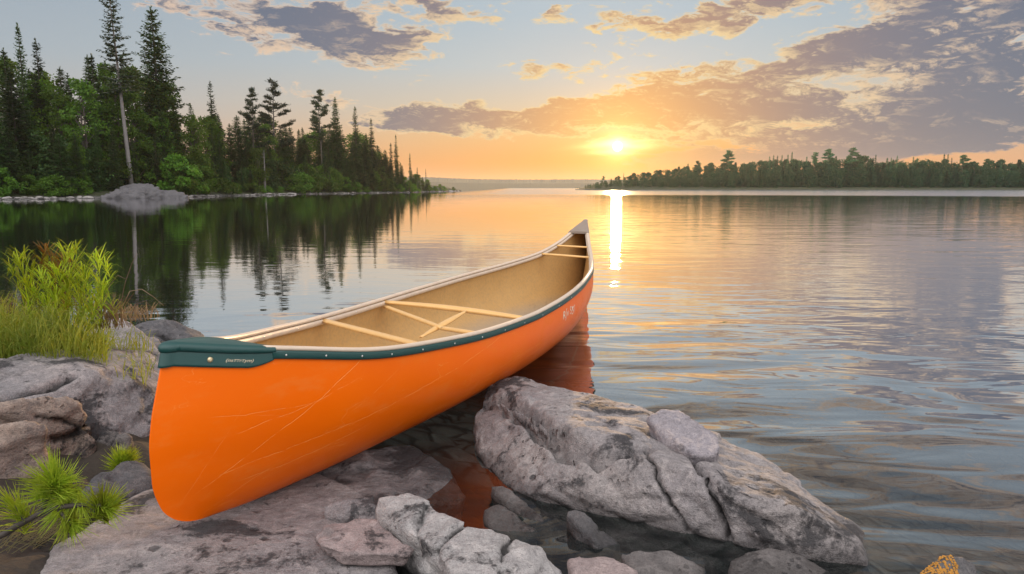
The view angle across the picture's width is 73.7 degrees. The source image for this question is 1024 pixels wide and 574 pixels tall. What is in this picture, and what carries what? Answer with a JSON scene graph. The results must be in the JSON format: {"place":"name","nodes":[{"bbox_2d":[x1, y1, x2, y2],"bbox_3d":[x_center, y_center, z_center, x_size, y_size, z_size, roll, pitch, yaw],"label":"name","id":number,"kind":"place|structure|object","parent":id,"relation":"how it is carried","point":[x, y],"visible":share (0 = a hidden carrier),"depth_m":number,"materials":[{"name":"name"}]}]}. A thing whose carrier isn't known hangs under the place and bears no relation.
{"place":"outdoors","nodes":[
{"label":"outdoors","id":0,"kind":"place"},
{"bbox_2d":[0,179,460,199],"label":"terrain","id":1,"kind":"structure","parent":0,"point":[96,194],"depth_m":78.53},
{"bbox_2d":[0,47,16,141],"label":"spruce tree","id":2,"kind":"object","parent":1,"relation":"on","point":[2,52],"visible":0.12,"depth_m":61.15,"materials":[{"name":"green plant"}]},
{"bbox_2d":[0,112,19,195],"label":"spruce tree","id":3,"kind":"object","parent":1,"relation":"on","point":[3,153],"visible":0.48,"depth_m":54.09,"materials":[{"name":"green plant"}]},
{"bbox_2d":[0,55,24,129],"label":"broadleaf tree","id":4,"kind":"object","parent":1,"relation":"on","point":[12,66],"visible":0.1,"depth_m":68.91,"materials":[{"name":"green plant"}]},
{"bbox_2d":[0,167,25,196],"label":"shrub","id":5,"kind":"object","parent":1,"relation":"on","point":[6,191],"visible":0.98,"depth_m":53.35,"materials":[{"name":"green plant"}]},
{"bbox_2d":[1,127,28,195],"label":"spruce tree","id":6,"kind":"object","parent":1,"relation":"on","point":[13,155],"visible":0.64,"depth_m":54.69,"materials":[{"name":"green plant"}]},
{"bbox_2d":[0,67,45,190],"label":"spruce tree","id":7,"kind":"object","parent":1,"relation":"on","point":[13,100],"visible":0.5,"depth_m":57.00,"materials":[{"name":"green plant"}]},
{"bbox_2d":[13,22,38,154],"bbox_3d":[-44.037,-16.410,61.793,2.784,14.468,3.063,-2,8,-13],"label":"spruce tree","id":8,"kind":"object","parent":1,"relation":"on","point":[20,62],"visible":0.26,"depth_m":61.11,"materials":[{"name":"green plant"}]},
{"bbox_2d":[16,76,40,161],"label":"spruce tree","id":9,"kind":"object","parent":1,"relation":"on","point":[26,109],"visible":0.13,"depth_m":59.34,"materials":[{"name":"green plant"}]},
{"bbox_2d":[17,174,44,194],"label":"shrub","id":10,"kind":"object","parent":1,"relation":"on","point":[30,178],"visible":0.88,"depth_m":55.24,"materials":[{"name":"green plant"}]},
{"bbox_2d":[16,130,54,188],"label":"undergrowth bush","id":11,"kind":"object","parent":1,"relation":"on","point":[41,142],"visible":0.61,"depth_m":57.84,"materials":[{"name":"green plant"}]},
{"bbox_2d":[16,78,62,151],"bbox_3d":[-43.109,-14.310,63.160,4.838,9.852,5.357,-5,10,-31],"label":"broadleaf tree","id":12,"kind":"object","parent":1,"relation":"on","point":[29,86],"visible":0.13,"depth_m":62.33,"materials":[{"name":"green plant"}]},
{"bbox_2d":[31,38,48,120],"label":"spruce tree","id":13,"kind":"object","parent":1,"relation":"on","point":[36,48],"visible":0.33,"depth_m":64.90,"materials":[{"name":"green plant"}]},
{"bbox_2d":[27,72,53,157],"bbox_3d":[-42.803,-13.963,62.291,4.283,11.132,3.609,0,8,-2],"label":"spruce tree","id":14,"kind":"object","parent":1,"relation":"on","point":[36,100],"visible":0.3,"depth_m":61.68,"materials":[{"name":"green plant"}]},
{"bbox_2d":[29,173,76,196],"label":"shrub","id":15,"kind":"object","parent":1,"relation":"on","point":[51,182],"visible":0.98,"depth_m":56.43,"materials":[{"name":"green plant"}]},
{"bbox_2d":[27,133,88,188],"bbox_3d":[-39.511,-10.741,59.425,4.912,5.275,4.175,6,10,36],"label":"undergrowth bush","id":16,"kind":"object","parent":1,"relation":"on","point":[66,143],"visible":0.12,"depth_m":58.96,"materials":[{"name":"green plant"}]},
{"bbox_2d":[28,84,91,169],"bbox_3d":[-41.246,-13.653,62.189,5.420,9.327,6.060,-6,10,-34],"label":"broadleaf tree","id":17,"kind":"object","parent":1,"relation":"on","point":[57,100],"visible":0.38,"depth_m":61.20,"materials":[{"name":"green plant"}]},
{"bbox_2d":[46,133,79,196],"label":"spruce tree","id":18,"kind":"object","parent":1,"relation":"on","point":[60,166],"visible":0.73,"depth_m":57.24,"materials":[{"name":"green plant"}]},
{"bbox_2d":[66,131,87,189],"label":"broadleaf tree","id":19,"kind":"object","parent":1,"relation":"on","point":[78,141],"visible":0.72,"depth_m":58.65,"materials":[{"name":"green plant"}]},
{"bbox_2d":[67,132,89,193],"bbox_3d":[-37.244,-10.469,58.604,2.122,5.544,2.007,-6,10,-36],"label":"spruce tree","id":20,"kind":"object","parent":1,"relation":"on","point":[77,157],"visible":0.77,"depth_m":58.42,"materials":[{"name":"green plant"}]},
{"bbox_2d":[69,175,93,194],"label":"shrub","id":21,"kind":"object","parent":1,"relation":"on","point":[89,190],"visible":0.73,"depth_m":58.58,"materials":[{"name":"green plant"}]},
{"bbox_2d":[57,77,112,176],"bbox_3d":[-38.752,-13.691,61.384,5.028,10.100,3.952,-1,8,-7],"label":"broadleaf tree","id":22,"kind":"object","parent":1,"relation":"on","point":[82,89],"visible":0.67,"depth_m":61.13,"materials":[{"name":"green plant"}]},
{"bbox_2d":[80,146,117,189],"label":"undergrowth bush","id":23,"kind":"object","parent":1,"relation":"on","point":[89,151],"visible":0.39,"depth_m":61.26,"materials":[{"name":"green plant"}]},
{"bbox_2d":[91,115,110,192],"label":"spruce tree","id":24,"kind":"object","parent":1,"relation":"on","point":[97,151],"visible":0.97,"depth_m":61.06,"materials":[{"name":"green plant"}]},
{"bbox_2d":[83,53,125,182],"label":"spruce tree","id":25,"kind":"object","parent":1,"relation":"on","point":[91,61],"visible":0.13,"depth_m":65.35,"materials":[{"name":"green plant"}]},
{"bbox_2d":[85,80,127,188],"bbox_3d":[-38.879,-14.126,65.143,4.577,10.956,5.431,-2,9,-15],"label":"spruce tree","id":26,"kind":"object","parent":1,"relation":"on","point":[98,85],"visible":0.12,"depth_m":64.33,"materials":[{"name":"green plant"}]},
{"bbox_2d":[88,63,124,148],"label":"broadleaf tree","id":27,"kind":"object","parent":1,"relation":"on","point":[105,73],"visible":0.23,"depth_m":67.36,"materials":[{"name":"green plant"}]},
{"bbox_2d":[84,143,141,190],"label":"undergrowth bush","id":28,"kind":"object","parent":1,"relation":"on","point":[123,165],"visible":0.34,"depth_m":62.74,"materials":[{"name":"green plant"}]},
{"bbox_2d":[105,124,124,191],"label":"spruce tree","id":29,"kind":"object","parent":1,"relation":"on","point":[114,152],"visible":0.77,"depth_m":61.86,"materials":[{"name":"green plant"}]},
{"bbox_2d":[94,83,141,185],"bbox_3d":[-37.253,-14.291,64.906,3.962,10.123,5.041,-4,9,-25],"label":"broadleaf tree","id":30,"kind":"object","parent":1,"relation":"on","point":[108,109],"visible":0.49,"depth_m":63.90,"materials":[{"name":"green plant"}]},
{"bbox_2d":[96,0,140,183],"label":"spruce tree","id":31,"kind":"object","parent":1,"relation":"on","point":[113,52],"visible":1,"depth_m":62.58,"materials":[{"name":"green plant"}]},
{"bbox_2d":[113,65,147,174],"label":"broadleaf tree","id":32,"kind":"object","parent":1,"relation":"on","point":[136,105],"visible":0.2,"depth_m":71.29,"materials":[{"name":"green plant"}]},
{"bbox_2d":[112,91,153,177],"bbox_3d":[-36.361,-13.945,65.377,3.382,9.492,4.302,2,8,12],"label":"broadleaf tree","id":33,"kind":"object","parent":1,"relation":"on","point":[129,99],"visible":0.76,"depth_m":64.88,"materials":[{"name":"green plant"}]},
{"bbox_2d":[100,183,188,198],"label":"rock","id":34,"kind":"object","parent":1,"relation":"on","point":[135,191],"visible":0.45,"depth_m":59.10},
{"bbox_2d":[152,134,161,186],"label":"spruce tree","id":35,"kind":"object","parent":1,"relation":"on","point":[156,165],"visible":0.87,"depth_m":65.55,"materials":[{"name":"green plant"}]},
{"bbox_2d":[146,116,174,165],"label":"broadleaf tree","id":36,"kind":"object","parent":1,"relation":"on","point":[156,123],"visible":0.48,"depth_m":67.84,"materials":[{"name":"green plant"}]},
{"bbox_2d":[142,160,181,189],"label":"shrub","id":37,"kind":"object","parent":1,"relation":"on","point":[150,173],"visible":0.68,"depth_m":65.85,"materials":[{"name":"green plant"}]},
{"bbox_2d":[139,80,187,152],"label":"broadleaf tree","id":38,"kind":"object","parent":1,"relation":"on","point":[177,95],"visible":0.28,"depth_m":71.05,"materials":[{"name":"green plant"}]},
{"bbox_2d":[130,6,197,183],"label":"spruce tree","id":39,"kind":"object","parent":1,"relation":"on","point":[157,70],"visible":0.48,"depth_m":70.07,"materials":[{"name":"green plant"}]},
{"bbox_2d":[142,83,185,163],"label":"broadleaf tree","id":40,"kind":"object","parent":1,"relation":"on","point":[154,99],"visible":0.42,"depth_m":70.59,"materials":[{"name":"green plant"}]},
{"bbox_2d":[147,111,182,180],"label":"spruce tree","id":41,"kind":"object","parent":1,"relation":"on","point":[165,136],"visible":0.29,"depth_m":67.89,"materials":[{"name":"green plant"}]},
{"bbox_2d":[152,153,201,192],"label":"shrub","id":42,"kind":"object","parent":1,"relation":"on","point":[177,159],"visible":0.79,"depth_m":65.78,"materials":[{"name":"green plant"}]},
{"bbox_2d":[164,167,204,194],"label":"shrub","id":43,"kind":"object","parent":1,"relation":"on","point":[194,182],"visible":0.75,"depth_m":66.13,"materials":[{"name":"green plant"}]},
{"bbox_2d":[171,113,218,179],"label":"broadleaf tree","id":44,"kind":"object","parent":1,"relation":"on","point":[192,125],"visible":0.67,"depth_m":71.41,"materials":[{"name":"green plant"}]},
{"bbox_2d":[182,150,220,190],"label":"undergrowth bush","id":45,"kind":"object","parent":1,"relation":"on","point":[194,157],"visible":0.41,"depth_m":71.05,"materials":[{"name":"green plant"}]},
{"bbox_2d":[196,165,220,194],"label":"shrub","id":46,"kind":"object","parent":1,"relation":"on","point":[204,169],"visible":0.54,"depth_m":70.42,"materials":[{"name":"green plant"}]},
{"bbox_2d":[187,115,232,164],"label":"broadleaf tree","id":47,"kind":"object","parent":1,"relation":"on","point":[210,122],"visible":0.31,"depth_m":79.70,"materials":[{"name":"green plant"}]},
{"bbox_2d":[214,178,239,193],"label":"shrub","id":48,"kind":"object","parent":1,"relation":"on","point":[227,189],"visible":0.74,"depth_m":75.39,"materials":[{"name":"green plant"}]},
{"bbox_2d":[222,123,239,183],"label":"spruce tree","id":49,"kind":"object","parent":1,"relation":"on","point":[231,154],"visible":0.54,"depth_m":86.28,"materials":[{"name":"green plant"}]},
{"bbox_2d":[232,126,249,184],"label":"spruce tree","id":50,"kind":"object","parent":1,"relation":"on","point":[240,158],"visible":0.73,"depth_m":85.43,"materials":[{"name":"green plant"}]},
{"bbox_2d":[235,86,271,147],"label":"pine tree","id":51,"kind":"object","parent":1,"relation":"on","point":[247,115],"visible":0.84,"depth_m":89.08,"materials":[{"name":"green plant"}]},
{"bbox_2d":[246,147,272,191],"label":"broadleaf tree","id":52,"kind":"object","parent":1,"relation":"on","point":[255,154],"visible":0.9,"depth_m":86.38,"materials":[{"name":"green plant"}]},
{"bbox_2d":[252,124,282,177],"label":"broadleaf tree","id":53,"kind":"object","parent":1,"relation":"on","point":[271,138],"visible":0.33,"depth_m":93.08,"materials":[{"name":"green plant"}]},
{"bbox_2d":[255,77,297,162],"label":"pine tree","id":54,"kind":"object","parent":1,"relation":"on","point":[265,117],"visible":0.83,"depth_m":96.06,"materials":[{"name":"green plant"}]},
{"bbox_2d":[273,160,295,190],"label":"undergrowth bush","id":55,"kind":"object","parent":1,"relation":"on","point":[280,166],"visible":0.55,"depth_m":93.11,"materials":[{"name":"green plant"}]},
{"bbox_2d":[290,139,312,171],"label":"spruce tree","id":56,"kind":"object","parent":1,"relation":"on","point":[300,157],"visible":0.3,"depth_m":101.15,"materials":[{"name":"green plant"}]},
{"bbox_2d":[290,172,315,193],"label":"shrub","id":57,"kind":"object","parent":1,"relation":"on","point":[304,178],"visible":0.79,"depth_m":96.14,"materials":[{"name":"green plant"}]},
{"bbox_2d":[303,168,328,193],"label":"shrub","id":58,"kind":"object","parent":1,"relation":"on","point":[311,171],"visible":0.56,"depth_m":99.67,"materials":[{"name":"green plant"}]},
{"bbox_2d":[298,128,338,168],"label":"broadleaf tree","id":59,"kind":"object","parent":1,"relation":"on","point":[314,147],"visible":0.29,"depth_m":113.02,"materials":[{"name":"green plant"}]},
{"bbox_2d":[305,89,335,163],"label":"pine tree","id":60,"kind":"object","parent":1,"relation":"on","point":[314,119],"visible":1,"depth_m":107.27,"materials":[{"name":"green plant"}]},
{"bbox_2d":[327,97,347,170],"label":"spruce tree","id":61,"kind":"object","parent":1,"relation":"on","point":[336,141],"visible":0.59,"depth_m":112.06,"materials":[{"name":"green plant"}]},
{"bbox_2d":[351,106,363,169],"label":"spruce tree","id":62,"kind":"object","parent":1,"relation":"on","point":[355,133],"visible":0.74,"depth_m":116.61,"materials":[{"name":"green plant"}]},
{"bbox_2d":[404,177,609,187],"bbox_3d":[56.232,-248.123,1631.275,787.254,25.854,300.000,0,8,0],"label":"hills","id":63,"kind":"structure","parent":0,"point":[500,183],"depth_m":1488.88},
{"bbox_2d":[0,188,1023,472],"bbox_3d":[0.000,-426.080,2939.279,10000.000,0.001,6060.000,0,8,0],"label":"lake water","id":64,"kind":"structure","parent":0,"point":[902,298],"depth_m":7.25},
{"bbox_2d":[149,219,593,520],"bbox_3d":[-0.082,0.069,3.594,0.843,0.670,4.443,3,9,19],"label":"canoe","id":65,"kind":"object","parent":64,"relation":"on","point":[241,419],"visible":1,"depth_m":1.93,"materials":[{"name":"plastic"}]},
{"bbox_2d":[0,351,1023,573],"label":"lake bed","id":66,"kind":"object","parent":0,"point":[903,503],"visible":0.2,"depth_m":7.09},
{"bbox_2d":[0,420,48,478],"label":"rock","id":67,"kind":"object","parent":66,"relation":"on","point":[22,443],"visible":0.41,"depth_m":1.91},
{"bbox_2d":[2,248,47,319],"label":"feathery plant","id":68,"kind":"object","parent":66,"relation":"on","point":[17,259],"visible":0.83,"depth_m":2.60,"materials":[{"name":"green plant"}]},
{"bbox_2d":[5,279,44,325],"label":"feathery plant","id":69,"kind":"object","parent":66,"relation":"on","point":[29,296],"visible":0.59,"depth_m":2.62,"materials":[{"name":"green plant"}]},
{"bbox_2d":[0,244,51,318],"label":"feathery plant","id":70,"kind":"object","parent":66,"relation":"on","point":[32,268],"visible":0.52,"depth_m":2.67,"materials":[{"name":"green plant"}]},
{"bbox_2d":[19,262,63,321],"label":"feathery plant","id":71,"kind":"object","parent":66,"relation":"on","point":[41,281],"visible":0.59,"depth_m":2.61,"materials":[{"name":"green plant"}]},
{"bbox_2d":[28,239,67,317],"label":"feathery plant","id":72,"kind":"object","parent":66,"relation":"on","point":[45,245],"visible":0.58,"depth_m":2.70,"materials":[{"name":"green plant"}]},
{"bbox_2d":[0,396,96,458],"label":"rock","id":73,"kind":"object","parent":66,"relation":"on","point":[63,419],"visible":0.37,"depth_m":2.08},
{"bbox_2d":[0,518,113,553],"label":"dry grass tussock","id":74,"kind":"object","parent":66,"relation":"on","point":[28,537],"visible":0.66,"depth_m":1.54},
{"bbox_2d":[34,257,79,318],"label":"feathery plant","id":75,"kind":"object","parent":66,"relation":"on","point":[54,274],"visible":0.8,"depth_m":2.57,"materials":[{"name":"green plant"}]},
{"bbox_2d":[0,443,141,548],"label":"pine seedling","id":76,"kind":"object","parent":66,"relation":"on","point":[55,483],"visible":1,"depth_m":1.35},
{"bbox_2d":[0,348,159,440],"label":"rock","id":77,"kind":"object","parent":66,"relation":"on","point":[105,396],"visible":0.32,"depth_m":2.30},
{"bbox_2d":[0,277,161,384],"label":"grass","id":78,"kind":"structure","parent":66,"relation":"on","point":[24,336],"depth_m":2.45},
{"bbox_2d":[37,239,91,328],"bbox_3d":[-1.694,0.033,2.608,0.230,0.464,0.182,0,8,0],"label":"feathery plant","id":79,"kind":"object","parent":78,"relation":"on","point":[68,283],"visible":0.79,"depth_m":2.59,"materials":[{"name":"green plant"}]},
{"bbox_2d":[51,240,84,319],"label":"feathery plant","id":80,"kind":"object","parent":78,"relation":"on","point":[67,255],"visible":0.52,"depth_m":2.67,"materials":[{"name":"green plant"}]},
{"bbox_2d":[51,273,107,328],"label":"feathery plant","id":81,"kind":"object","parent":78,"relation":"on","point":[77,290],"visible":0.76,"depth_m":2.61,"materials":[{"name":"green plant"}]},
{"bbox_2d":[61,268,111,333],"bbox_3d":[-1.627,0.079,2.621,0.187,0.324,0.155,-6,10,-36],"label":"feathery plant","id":82,"kind":"object","parent":78,"relation":"on","point":[83,281],"visible":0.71,"depth_m":2.61,"materials":[{"name":"green plant"}]},
{"bbox_2d":[64,292,124,339],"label":"feathery plant","id":83,"kind":"object","parent":78,"relation":"on","point":[96,307],"visible":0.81,"depth_m":2.56,"materials":[{"name":"green plant"}]},
{"bbox_2d":[70,271,122,335],"bbox_3d":[-1.603,0.090,2.634,0.173,0.290,0.185,-8,11,-44],"label":"feathery plant","id":84,"kind":"object","parent":78,"relation":"on","point":[96,287],"visible":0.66,"depth_m":2.62,"materials":[{"name":"green plant"}]},
{"bbox_2d":[80,243,119,332],"bbox_3d":[-1.566,0.041,2.604,0.175,0.415,0.165,0,8,0],"label":"feathery plant","id":85,"kind":"object","parent":78,"relation":"on","point":[98,267],"visible":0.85,"depth_m":2.59,"materials":[{"name":"green plant"}]},
{"bbox_2d":[63,275,143,329],"bbox_3d":[-1.652,0.062,2.729,0.356,0.216,0.211,0,8,0],"label":"dry grass tussock","id":86,"kind":"object","parent":78,"relation":"on","point":[116,315],"visible":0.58,"depth_m":2.75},
{"bbox_2d":[59,247,112,339],"bbox_3d":[-1.667,0.038,2.676,0.190,0.426,0.192,-8,11,-44],"label":"feathery plant","id":87,"kind":"object","parent":66,"relation":"on","point":[90,255],"visible":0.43,"depth_m":2.65,"materials":[{"name":"green plant"}]},
{"bbox_2d":[96,431,133,450],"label":"rock","id":88,"kind":"object","parent":66,"relation":"on","point":[110,438],"visible":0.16,"depth_m":2.18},
{"bbox_2d":[82,461,152,514],"bbox_3d":[-1.128,0.624,1.969,0.203,0.206,0.161,-4,9,-27],"label":"rock","id":89,"kind":"object","parent":66,"relation":"on","point":[134,477],"visible":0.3,"depth_m":1.95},
{"bbox_2d":[99,442,143,471],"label":"pine sprig","id":90,"kind":"object","parent":66,"relation":"on","point":[120,456],"visible":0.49,"depth_m":2.04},
{"bbox_2d":[91,318,157,350],"bbox_3d":[-1.956,0.321,3.427,0.274,0.280,0.426,-6,10,-36],"label":"rock","id":91,"kind":"object","parent":66,"relation":"on","point":[126,328],"visible":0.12,"depth_m":3.37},
{"bbox_2d":[102,254,163,322],"bbox_3d":[-1.883,0.001,3.324,0.353,0.329,0.194,0,8,0],"label":"dry grass tussock","id":92,"kind":"object","parent":91,"relation":"on","point":[135,315],"visible":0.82,"depth_m":3.35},
{"bbox_2d":[135,319,204,342],"bbox_3d":[-1.913,0.346,3.837,0.372,0.306,0.254,-5,10,-30],"label":"rock","id":93,"kind":"object","parent":66,"relation":"on","point":[166,330],"visible":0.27,"depth_m":3.83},
{"bbox_2d":[40,474,397,573],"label":"rock","id":94,"kind":"object","parent":66,"relation":"on","point":[277,531],"visible":0.62,"depth_m":1.62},
{"bbox_2d":[324,496,375,522],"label":"rock","id":95,"kind":"object","parent":94,"relation":"on","point":[345,511],"visible":0.54,"depth_m":1.76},
{"bbox_2d":[315,519,413,565],"bbox_3d":[-0.342,0.602,1.607,0.238,0.055,0.154,0,8,0],"label":"rock","id":96,"kind":"object","parent":94,"relation":"on","point":[366,542],"visible":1,"depth_m":1.56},
{"bbox_2d":[315,445,465,520],"bbox_3d":[-0.403,0.675,2.085,0.454,0.244,0.429,-6,10,-38],"label":"rock","id":97,"kind":"object","parent":66,"relation":"on","point":[396,470],"visible":0.42,"depth_m":2.08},
{"bbox_2d":[375,493,561,573],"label":"rock","id":98,"kind":"object","parent":66,"relation":"on","point":[440,543],"visible":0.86,"depth_m":1.56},
{"bbox_2d":[483,504,539,545],"bbox_3d":[-0.014,0.711,1.827,0.100,0.207,0.168,-7,11,-42],"label":"rock","id":99,"kind":"object","parent":66,"relation":"on","point":[501,519],"visible":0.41,"depth_m":1.81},
{"bbox_2d":[491,486,554,560],"bbox_3d":[0.024,0.693,1.912,0.054,0.200,0.265,-6,10,-36],"label":"rock","id":100,"kind":"object","parent":66,"relation":"on","point":[511,501],"visible":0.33,"depth_m":1.87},
{"bbox_2d":[565,510,620,573],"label":"rock","id":101,"kind":"object","parent":66,"relation":"on","point":[587,538],"visible":0.71,"depth_m":1.74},
{"bbox_2d":[567,557,637,573],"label":"rock","id":102,"kind":"object","parent":66,"relation":"on","point":[596,565],"visible":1,"depth_m":1.51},
{"bbox_2d":[621,550,704,573],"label":"rock","id":103,"kind":"object","parent":66,"relation":"on","point":[660,562],"visible":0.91,"depth_m":1.57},
{"bbox_2d":[473,376,870,573],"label":"rock","id":104,"kind":"object","parent":66,"relation":"on","point":[553,456],"visible":0.81,"depth_m":1.88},
{"bbox_2d":[646,409,718,466],"bbox_3d":[0.510,0.453,2.023,0.139,0.124,0.234,-4,9,-28],"label":"rock","id":105,"kind":"object","parent":104,"relation":"on","point":[682,433],"visible":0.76,"depth_m":2.00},
{"bbox_2d":[728,548,829,573],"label":"rock","id":106,"kind":"object","parent":66,"relation":"on","point":[769,561],"visible":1,"depth_m":1.60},
{"bbox_2d":[920,554,976,573],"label":"rock","id":107,"kind":"object","parent":66,"relation":"on","point":[949,564],"visible":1,"depth_m":1.50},
{"bbox_2d":[0,0,1023,179],"label":"sky","id":108,"kind":"structure","parent":0,"point":[467,89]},
{"bbox_2d":[528,346,1023,443],"bbox_3d":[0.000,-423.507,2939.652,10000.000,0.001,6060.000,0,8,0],"label":"deep lake bed","id":109,"kind":"object","parent":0,"point":[1014,409],"depth_m":11.60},
{"bbox_2d":[575,179,1023,189],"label":"terrain","id":110,"kind":"structure","parent":0,"point":[701,187],"depth_m":260.64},
{"bbox_2d":[575,155,1023,188],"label":"wood","id":111,"kind":"object","parent":110,"relation":"on","point":[760,173],"visible":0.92,"depth_m":265.31,"materials":[{"name":"green plant"}]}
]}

